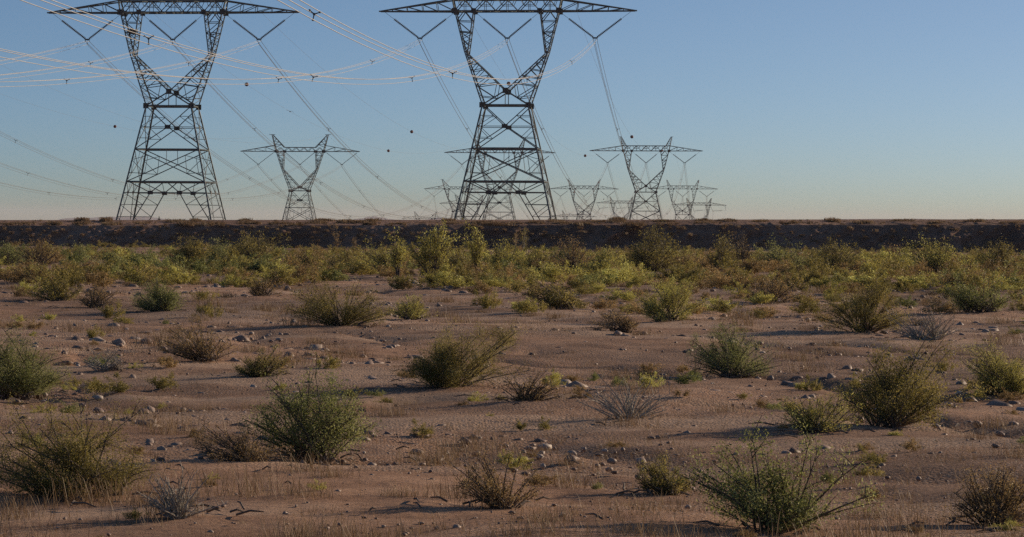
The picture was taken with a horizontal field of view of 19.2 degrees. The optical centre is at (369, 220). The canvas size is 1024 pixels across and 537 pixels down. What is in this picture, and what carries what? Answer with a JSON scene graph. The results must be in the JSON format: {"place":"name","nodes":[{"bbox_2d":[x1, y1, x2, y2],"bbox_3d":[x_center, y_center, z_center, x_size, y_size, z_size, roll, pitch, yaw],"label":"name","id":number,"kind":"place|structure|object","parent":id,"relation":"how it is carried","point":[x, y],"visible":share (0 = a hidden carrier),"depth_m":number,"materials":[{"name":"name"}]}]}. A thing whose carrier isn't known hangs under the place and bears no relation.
{"place":"outdoors","nodes":[
{"label":"outdoors","id":0,"kind":"place"},
{"bbox_2d":[59,216,460,219],"bbox_3d":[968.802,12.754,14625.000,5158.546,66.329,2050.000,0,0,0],"label":"hills","id":1,"kind":"structure","parent":0,"point":[154,218],"depth_m":14328.68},
{"bbox_2d":[0,246,1023,536],"bbox_3d":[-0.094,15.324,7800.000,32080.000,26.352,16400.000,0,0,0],"label":"ground","id":2,"kind":"structure","parent":0,"point":[434,410],"depth_m":36.55,"materials":[{"name":"sand"}]},
{"bbox_2d":[0,241,24,265],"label":"shrub","id":3,"kind":"object","parent":2,"relation":"on","point":[8,254],"visible":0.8,"depth_m":148.96,"materials":[{"name":"green plant"}]},
{"bbox_2d":[12,235,64,265],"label":"shrub","id":4,"kind":"object","parent":2,"relation":"on","point":[38,258],"visible":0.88,"depth_m":143.75,"materials":[{"name":"green plant"}]},
{"bbox_2d":[0,322,77,400],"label":"shrub","id":5,"kind":"object","parent":2,"relation":"on","point":[23,382],"visible":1,"depth_m":39.40,"materials":[{"name":"green plant"}]},
{"bbox_2d":[21,262,84,300],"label":"shrub","id":6,"kind":"object","parent":2,"relation":"on","point":[54,290],"visible":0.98,"depth_m":82.88,"materials":[{"name":"green plant"}]},
{"bbox_2d":[54,240,101,261],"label":"shrub","id":7,"kind":"object","parent":2,"relation":"on","point":[80,250],"visible":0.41,"depth_m":161.06,"materials":[{"name":"green plant"}]},
{"bbox_2d":[0,386,174,498],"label":"shrub","id":8,"kind":"object","parent":2,"relation":"on","point":[75,457],"visible":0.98,"depth_m":25.27,"materials":[{"name":"green plant"}]},
{"bbox_2d":[74,282,119,307],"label":"shrub","id":9,"kind":"object","parent":2,"relation":"on","point":[92,302],"visible":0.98,"depth_m":78.36,"materials":[{"name":"brown plant"}]},
{"bbox_2d":[78,345,126,370],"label":"shrub","id":10,"kind":"object","parent":2,"relation":"on","point":[115,363],"visible":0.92,"depth_m":46.21,"materials":[{"name":"grey plant"}]},
{"bbox_2d":[96,246,123,262],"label":"shrub","id":11,"kind":"object","parent":2,"relation":"on","point":[110,254],"visible":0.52,"depth_m":159.59,"materials":[{"name":"green plant"}]},
{"bbox_2d":[125,271,188,311],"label":"shrub","id":12,"kind":"object","parent":2,"relation":"on","point":[158,299],"visible":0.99,"depth_m":74.44,"materials":[{"name":"green plant"}]},
{"bbox_2d":[47,0,299,219],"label":"transmission tower","id":13,"kind":"structure","parent":2,"relation":"on","point":[121,12],"depth_m":369.43,"materials":[{"name":"metal"}]},
{"bbox_2d":[0,41,88,64],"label":"conductor bundle","id":14,"kind":"object","parent":13,"relation":"hanging from","point":[43,52],"visible":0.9,"depth_m":348.07,"materials":[{"name":"metal"}]},
{"bbox_2d":[1,41,173,78],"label":"conductor bundle","id":15,"kind":"object","parent":13,"relation":"hanging from","point":[84,63],"visible":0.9,"depth_m":321.47,"materials":[{"name":"metal"}]},
{"bbox_2d":[1,41,259,86],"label":"conductor bundle","id":16,"kind":"object","parent":13,"relation":"hanging from","point":[188,62],"visible":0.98,"depth_m":286.02,"materials":[{"name":"metal"}]},
{"bbox_2d":[85,41,460,217],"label":"conductor bundle","id":17,"kind":"object","parent":13,"relation":"hanging from","point":[222,158],"visible":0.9,"depth_m":465.59,"materials":[{"name":"metal"}]},
{"bbox_2d":[142,4,463,152],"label":"earth wire","id":18,"kind":"object","parent":13,"relation":"attached to","point":[268,98],"visible":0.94,"depth_m":484.70,"materials":[{"name":"metal"}]},
{"bbox_2d":[174,44,499,218],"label":"conductor bundle","id":19,"kind":"object","parent":13,"relation":"hanging from","point":[299,165],"visible":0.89,"depth_m":472.63,"materials":[{"name":"metal"}]},
{"bbox_2d":[249,0,512,151],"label":"earth wire","id":20,"kind":"object","parent":13,"relation":"attached to","point":[346,88],"visible":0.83,"depth_m":475.29,"materials":[{"name":"metal"}]},
{"bbox_2d":[257,41,535,218],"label":"conductor bundle","id":21,"kind":"object","parent":13,"relation":"hanging from","point":[327,128],"visible":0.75,"depth_m":456.61,"materials":[{"name":"metal"}]},
{"bbox_2d":[133,462,227,518],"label":"shrub","id":22,"kind":"object","parent":2,"relation":"on","point":[183,508],"visible":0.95,"depth_m":23.19,"materials":[{"name":"grey plant"}]},
{"bbox_2d":[159,233,216,264],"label":"shrub","id":23,"kind":"object","parent":2,"relation":"on","point":[190,251],"visible":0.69,"depth_m":152.47,"materials":[{"name":"green plant"}]},
{"bbox_2d":[152,316,240,361],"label":"shrub","id":24,"kind":"object","parent":2,"relation":"on","point":[200,351],"visible":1,"depth_m":48.31,"materials":[{"name":"green plant"}]},
{"bbox_2d":[202,236,230,259],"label":"shrub","id":25,"kind":"object","parent":2,"relation":"on","point":[219,249],"visible":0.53,"depth_m":169.23,"materials":[{"name":"green plant"}]},
{"bbox_2d":[190,417,291,461],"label":"shrub","id":26,"kind":"object","parent":2,"relation":"on","point":[243,449],"visible":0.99,"depth_m":28.51,"materials":[{"name":"brown plant"}]},
{"bbox_2d":[232,344,295,376],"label":"shrub","id":27,"kind":"object","parent":2,"relation":"on","point":[254,368],"visible":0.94,"depth_m":44.26,"materials":[{"name":"green plant"}]},
{"bbox_2d":[224,228,304,261],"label":"shrub","id":28,"kind":"object","parent":2,"relation":"on","point":[250,249],"visible":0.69,"depth_m":158.55,"materials":[{"name":"green plant"}]},
{"bbox_2d":[247,271,284,295],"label":"shrub","id":29,"kind":"object","parent":2,"relation":"on","point":[262,291],"visible":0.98,"depth_m":90.76,"materials":[{"name":"brown plant"}]},
{"bbox_2d":[241,134,359,219],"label":"transmission tower","id":30,"kind":"structure","parent":2,"relation":"on","point":[323,151],"depth_m":781.36,"materials":[{"name":"metal"}]},
{"bbox_2d":[0,173,241,199],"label":"conductor bundle","id":31,"kind":"object","parent":30,"relation":"attached to","point":[101,197],"visible":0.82,"depth_m":580.25,"materials":[{"name":"metal"}]},
{"bbox_2d":[2,163,296,199],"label":"conductor bundle","id":32,"kind":"object","parent":30,"relation":"attached to","point":[126,195],"visible":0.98,"depth_m":549.71,"materials":[{"name":"metal"}]},
{"bbox_2d":[12,70,327,142],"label":"earth wire","id":33,"kind":"object","parent":30,"relation":"attached to","point":[149,124],"visible":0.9,"depth_m":521.50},
{"bbox_2d":[0,131,340,200],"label":"conductor bundle","id":34,"kind":"object","parent":30,"relation":"attached to","point":[151,189],"visible":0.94,"depth_m":529.26,"materials":[{"name":"metal"}]},
{"bbox_2d":[259,166,428,219],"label":"conductor bundle","id":35,"kind":"object","parent":30,"relation":"hanging from","point":[294,202],"visible":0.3,"depth_m":838.12,"materials":[{"name":"metal"}]},
{"bbox_2d":[301,168,457,219],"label":"conductor bundle","id":36,"kind":"object","parent":30,"relation":"hanging from","point":[339,209],"visible":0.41,"depth_m":861.36,"materials":[{"name":"metal"}]},
{"bbox_2d":[342,167,479,218],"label":"conductor bundle","id":37,"kind":"object","parent":30,"relation":"hanging from","point":[371,203],"visible":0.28,"depth_m":842.44,"materials":[{"name":"metal"}]},
{"bbox_2d":[290,243,328,266],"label":"shrub","id":38,"kind":"object","parent":2,"relation":"on","point":[312,253],"visible":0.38,"depth_m":137.54,"materials":[{"name":"green plant"}]},
{"bbox_2d":[239,346,385,465],"bbox_3d":[-0.556,1.804,29.520,1.435,1.179,1.302,0,0,0],"label":"shrub","id":39,"kind":"object","parent":2,"relation":"on","point":[317,434],"visible":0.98,"depth_m":29.32,"materials":[{"name":"green plant"}]},
{"bbox_2d":[330,225,340,246],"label":"sapling","id":40,"kind":"object","parent":2,"relation":"on","point":[336,239],"visible":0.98,"depth_m":215.37,"materials":[{"name":"green plant"}]},
{"bbox_2d":[280,272,395,325],"bbox_3d":[-0.685,1.676,64.377,2.510,1.284,2.319,0,0,0],"label":"shrub","id":41,"kind":"object","parent":2,"relation":"on","point":[330,316],"visible":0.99,"depth_m":64.10,"materials":[{"name":"green plant"}]},
{"bbox_2d":[326,246,368,272],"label":"shrub","id":42,"kind":"object","parent":2,"relation":"on","point":[339,259],"visible":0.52,"depth_m":130.62,"materials":[{"name":"green plant"}]},
{"bbox_2d":[354,238,402,276],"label":"shrub","id":43,"kind":"object","parent":2,"relation":"on","point":[383,260],"visible":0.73,"depth_m":125.24,"materials":[{"name":"green plant"}]},
{"bbox_2d":[384,227,410,276],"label":"shrub","id":44,"kind":"object","parent":2,"relation":"on","point":[397,258],"visible":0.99,"depth_m":121.57,"materials":[{"name":"green plant"}]},
{"bbox_2d":[390,294,438,319],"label":"shrub","id":45,"kind":"object","parent":2,"relation":"on","point":[408,311],"visible":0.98,"depth_m":70.10,"materials":[{"name":"green plant"}]},
{"bbox_2d":[402,212,443,219],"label":"transmission tower","id":46,"kind":"structure","parent":2,"relation":"on","point":[435,216],"depth_m":1949.51,"materials":[{"name":"metal"}]},
{"bbox_2d":[399,220,461,274],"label":"shrub","id":47,"kind":"object","parent":2,"relation":"on","point":[434,244],"visible":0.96,"depth_m":118.04,"materials":[{"name":"green plant"}]},
{"bbox_2d":[437,240,474,274],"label":"shrub","id":48,"kind":"object","parent":2,"relation":"on","point":[462,259],"visible":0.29,"depth_m":129.27,"materials":[{"name":"green plant"}]},
{"bbox_2d":[425,179,489,218],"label":"transmission tower","id":49,"kind":"structure","parent":2,"relation":"on","point":[448,189],"depth_m":1371.58,"materials":[{"name":"metal"}]},
{"bbox_2d":[385,316,533,387],"bbox_3d":[1.275,1.767,41.761,1.906,1.204,1.819,0,0,14],"label":"shrub","id":50,"kind":"object","parent":2,"relation":"on","point":[439,371],"visible":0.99,"depth_m":41.48,"materials":[{"name":"green plant"}]},
{"bbox_2d":[440,195,498,219],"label":"transmission tower","id":51,"kind":"structure","parent":2,"relation":"on","point":[467,203],"depth_m":1570.39,"materials":[{"name":"metal"}]},
{"bbox_2d":[459,218,491,273],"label":"shrub","id":52,"kind":"object","parent":2,"relation":"on","point":[476,258],"visible":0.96,"depth_m":123.91,"materials":[{"name":"green plant"}]},
{"bbox_2d":[442,441,542,508],"bbox_3d":[1.015,2.050,24.191,0.697,0.611,0.889,0,0,24],"label":"shrub","id":53,"kind":"object","parent":2,"relation":"on","point":[490,488],"visible":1,"depth_m":24.16,"materials":[{"name":"green plant"}]},
{"bbox_2d":[444,139,555,219],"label":"transmission tower","id":54,"kind":"structure","parent":2,"relation":"on","point":[514,177],"depth_m":852.18,"materials":[{"name":"metal"}]},
{"bbox_2d":[484,238,527,269],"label":"shrub","id":55,"kind":"object","parent":2,"relation":"on","point":[500,256],"visible":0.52,"depth_m":135.94,"materials":[{"name":"green plant"}]},
{"bbox_2d":[379,0,636,219],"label":"transmission tower","id":56,"kind":"structure","parent":2,"relation":"on","point":[455,11],"depth_m":367.38,"materials":[{"name":"metal"}]},
{"bbox_2d":[0,40,420,84],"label":"conductor bundle","id":57,"kind":"object","parent":56,"relation":"hanging from","point":[139,73],"visible":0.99,"depth_m":204.67,"materials":[{"name":"metal"}]},
{"bbox_2d":[21,0,506,84],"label":"conductor bundle","id":58,"kind":"object","parent":56,"relation":"hanging from","point":[148,43],"visible":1,"depth_m":168.26,"materials":[{"name":"metal"}]},
{"bbox_2d":[278,0,595,84],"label":"conductor bundle","id":59,"kind":"object","parent":56,"relation":"hanging from","point":[309,10],"visible":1,"depth_m":164.90,"materials":[{"name":"metal"}]},
{"bbox_2d":[418,40,607,217],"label":"conductor bundle","id":60,"kind":"object","parent":56,"relation":"hanging from","point":[484,152],"visible":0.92,"depth_m":463.10,"materials":[{"name":"metal"}]},
{"bbox_2d":[505,40,646,217],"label":"conductor bundle","id":61,"kind":"object","parent":56,"relation":"hanging from","point":[550,142],"visible":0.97,"depth_m":445.91,"materials":[{"name":"metal"}]},
{"bbox_2d":[593,40,684,217],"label":"conductor bundle","id":62,"kind":"object","parent":56,"relation":"hanging from","point":[666,213],"visible":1,"depth_m":435.79,"materials":[{"name":"metal"}]},
{"bbox_2d":[0,245,1023,536],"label":"dry weeds","id":63,"kind":"object","parent":2,"relation":"on","point":[744,319],"visible":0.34,"depth_m":29.84,"materials":[{"name":"brown plant"}]},
{"bbox_2d":[0,240,1023,536],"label":"scrub","id":64,"kind":"object","parent":2,"relation":"on","point":[486,300],"visible":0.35,"depth_m":105.48,"materials":[{"name":"green plant"}]},
{"bbox_2d":[0,241,1023,536],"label":"scrub","id":65,"kind":"object","parent":2,"relation":"on","point":[98,279],"visible":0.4,"depth_m":105.75,"materials":[{"name":"green plant"}]},
{"bbox_2d":[0,265,1023,536],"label":"gravel","id":66,"kind":"structure","parent":2,"relation":"on","point":[466,441],"depth_m":42.63,"materials":[{"name":"stone"}]},
{"bbox_2d":[0,243,1023,530],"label":"scrub","id":67,"kind":"object","parent":2,"relation":"on","point":[624,275],"visible":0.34,"depth_m":106.13,"materials":[{"name":"green plant"}]},
{"bbox_2d":[0,242,1023,488],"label":"scrub","id":68,"kind":"object","parent":2,"relation":"on","point":[202,266],"visible":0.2,"depth_m":125.42,"materials":[{"name":"green plant"}]},
{"bbox_2d":[510,231,518,249],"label":"sapling","id":69,"kind":"object","parent":2,"relation":"on","point":[515,238],"visible":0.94,"depth_m":227.29,"materials":[{"name":"green plant"}]},
{"bbox_2d":[16,293,1022,536],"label":"twig litter","id":70,"kind":"object","parent":2,"relation":"on","point":[467,502],"visible":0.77,"depth_m":29.09,"materials":[{"name":"brown plant"}]},
{"bbox_2d":[519,229,528,247],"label":"sapling","id":71,"kind":"object","parent":2,"relation":"on","point":[524,241],"visible":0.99,"depth_m":223.25,"materials":[{"name":"green plant"}]},
{"bbox_2d":[488,370,570,401],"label":"shrub","id":72,"kind":"object","parent":2,"relation":"on","point":[536,394],"visible":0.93,"depth_m":38.81,"materials":[{"name":"green plant"}]},
{"bbox_2d":[506,245,563,268],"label":"shrub","id":73,"kind":"object","parent":2,"relation":"on","point":[540,258],"visible":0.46,"depth_m":128.57,"materials":[{"name":"green plant"}]},
{"bbox_2d":[509,275,582,309],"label":"shrub","id":74,"kind":"object","parent":2,"relation":"on","point":[551,298],"visible":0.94,"depth_m":80.86,"materials":[{"name":"green plant"}]},
{"bbox_2d":[552,210,595,219],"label":"transmission tower","id":75,"kind":"structure","parent":2,"relation":"on","point":[567,215],"depth_m":1949.33,"materials":[{"name":"metal"}]},
{"bbox_2d":[551,236,597,270],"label":"shrub","id":76,"kind":"object","parent":2,"relation":"on","point":[573,252],"visible":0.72,"depth_m":132.51,"materials":[{"name":"green plant"}]},
{"bbox_2d":[550,180,616,219],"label":"transmission tower","id":77,"kind":"structure","parent":2,"relation":"on","point":[574,202],"depth_m":1372.41,"materials":[{"name":"metal"}]},
{"bbox_2d":[573,244,627,272],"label":"shrub","id":78,"kind":"object","parent":2,"relation":"on","point":[602,256],"visible":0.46,"depth_m":126.85,"materials":[{"name":"green plant"}]},
{"bbox_2d":[585,301,642,332],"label":"shrub","id":79,"kind":"object","parent":2,"relation":"on","point":[627,323],"visible":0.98,"depth_m":63.82,"materials":[{"name":"green plant"}]},
{"bbox_2d":[597,196,642,219],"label":"transmission tower","id":80,"kind":"structure","parent":2,"relation":"on","point":[613,207],"depth_m":1813.42,"materials":[{"name":"metal"}]},
{"bbox_2d":[577,369,676,418],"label":"shrub","id":81,"kind":"object","parent":2,"relation":"on","point":[612,409],"visible":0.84,"depth_m":35.80,"materials":[{"name":"grey plant"}]},
{"bbox_2d":[589,136,701,219],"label":"transmission tower","id":82,"kind":"structure","parent":2,"relation":"on","point":[645,186],"depth_m":841.34,"materials":[{"name":"metal"}]},
{"bbox_2d":[608,163,655,218],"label":"conductor bundle","id":83,"kind":"object","parent":82,"relation":"hanging from","point":[616,195],"visible":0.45,"depth_m":903.19,"materials":[{"name":"metal"}]},
{"bbox_2d":[618,219,694,270],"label":"shrub","id":84,"kind":"object","parent":2,"relation":"on","point":[643,256],"visible":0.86,"depth_m":140.14,"materials":[{"name":"green plant"}]},
{"bbox_2d":[633,450,692,495],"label":"shrub","id":85,"kind":"object","parent":2,"relation":"on","point":[659,477],"visible":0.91,"depth_m":25.70,"materials":[{"name":"green plant"}]},
{"bbox_2d":[622,274,711,321],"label":"shrub","id":86,"kind":"object","parent":2,"relation":"on","point":[658,313],"visible":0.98,"depth_m":69.62,"materials":[{"name":"green plant"}]},
{"bbox_2d":[647,180,715,219],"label":"transmission tower","id":87,"kind":"structure","parent":2,"relation":"on","point":[671,194],"depth_m":1348.17,"materials":[{"name":"metal"}]},
{"bbox_2d":[671,245,700,268],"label":"shrub","id":88,"kind":"object","parent":2,"relation":"on","point":[685,257],"visible":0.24,"depth_m":148.49,"materials":[{"name":"green plant"}]},
{"bbox_2d":[674,198,725,219],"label":"transmission tower","id":89,"kind":"structure","parent":2,"relation":"on","point":[707,206],"depth_m":1689.55,"materials":[{"name":"metal"}]},
{"bbox_2d":[695,230,741,270],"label":"shrub","id":90,"kind":"object","parent":2,"relation":"on","point":[722,250],"visible":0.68,"depth_m":139.88,"materials":[{"name":"green plant"}]},
{"bbox_2d":[680,320,784,378],"bbox_3d":[5.603,1.960,46.361,1.641,0.999,1.399,0,0,0],"label":"shrub","id":91,"kind":"object","parent":2,"relation":"on","point":[731,360],"visible":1,"depth_m":46.36,"materials":[{"name":"green plant"}]},
{"bbox_2d":[730,228,756,266],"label":"shrub","id":92,"kind":"object","parent":2,"relation":"on","point":[743,252],"visible":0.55,"depth_m":145.69,"materials":[{"name":"green plant"}]},
{"bbox_2d":[738,276,815,303],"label":"shrub","id":93,"kind":"object","parent":2,"relation":"on","point":[779,293],"visible":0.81,"depth_m":85.72,"materials":[{"name":"green plant"}]},
{"bbox_2d":[671,406,888,532],"bbox_3d":[3.032,1.880,22.353,1.540,0.986,0.897,0,0,21],"label":"shrub","id":94,"kind":"object","parent":2,"relation":"on","point":[756,507],"visible":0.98,"depth_m":22.37,"materials":[{"name":"green plant"}]},
{"bbox_2d":[750,235,812,266],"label":"shrub","id":95,"kind":"object","parent":2,"relation":"on","point":[776,255],"visible":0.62,"depth_m":144.57,"materials":[{"name":"green plant"}]},
{"bbox_2d":[775,392,865,433],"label":"shrub","id":96,"kind":"object","parent":2,"relation":"on","point":[813,413],"visible":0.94,"depth_m":33.40,"materials":[{"name":"green plant"}]},
{"bbox_2d":[804,237,866,270],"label":"shrub","id":97,"kind":"object","parent":2,"relation":"on","point":[836,260],"visible":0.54,"depth_m":136.49,"materials":[{"name":"green plant"}]},
{"bbox_2d":[807,275,918,332],"bbox_3d":[10.476,1.744,63.819,2.310,1.381,1.993,0,0,0],"label":"shrub","id":98,"kind":"object","parent":2,"relation":"on","point":[864,315],"visible":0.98,"depth_m":63.71,"materials":[{"name":"green plant"}]},
{"bbox_2d":[871,240,902,260],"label":"shrub","id":99,"kind":"object","parent":2,"relation":"on","point":[893,250],"visible":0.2,"depth_m":156.63,"materials":[{"name":"green plant"}]},
{"bbox_2d":[826,333,995,428],"bbox_3d":[6.144,1.816,34.696,1.792,1.208,1.525,0,0,-28],"label":"shrub","id":100,"kind":"object","parent":2,"relation":"on","point":[888,396],"visible":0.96,"depth_m":34.59,"materials":[{"name":"green plant"}]},
{"bbox_2d":[883,303,961,339],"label":"shrub","id":101,"kind":"object","parent":2,"relation":"on","point":[934,332],"visible":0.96,"depth_m":60.03,"materials":[{"name":"grey plant"}]},
{"bbox_2d":[894,234,977,272],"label":"shrub","id":102,"kind":"object","parent":2,"relation":"on","point":[937,257],"visible":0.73,"depth_m":136.75,"materials":[{"name":"green plant"}]},
{"bbox_2d":[936,267,1023,311],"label":"shrub","id":103,"kind":"object","parent":2,"relation":"on","point":[967,298],"visible":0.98,"depth_m":76.54,"materials":[{"name":"green plant"}]},
{"bbox_2d":[942,458,1023,526],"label":"shrub","id":104,"kind":"object","parent":2,"relation":"on","point":[1001,492],"visible":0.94,"depth_m":23.37,"materials":[{"name":"green plant"}]},
{"bbox_2d":[955,332,1023,394],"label":"shrub","id":105,"kind":"object","parent":2,"relation":"on","point":[997,374],"visible":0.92,"depth_m":40.84,"materials":[{"name":"green plant"}]},
{"bbox_2d":[971,236,1023,270],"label":"shrub","id":106,"kind":"object","parent":2,"relation":"on","point":[1003,251],"visible":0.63,"depth_m":144.67,"materials":[{"name":"green plant"}]},
{"bbox_2d":[0,219,1023,252],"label":"embankment","id":107,"kind":"structure","parent":0,"point":[128,234],"depth_m":252.82,"materials":[{"name":"soil"}]},
{"bbox_2d":[0,216,1023,248],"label":"dry grass","id":108,"kind":"structure","parent":107,"relation":"on","point":[81,221],"depth_m":254.25,"materials":[{"name":"plant"}]},
{"bbox_2d":[0,0,1023,219],"label":"sky","id":109,"kind":"structure","parent":0,"point":[794,109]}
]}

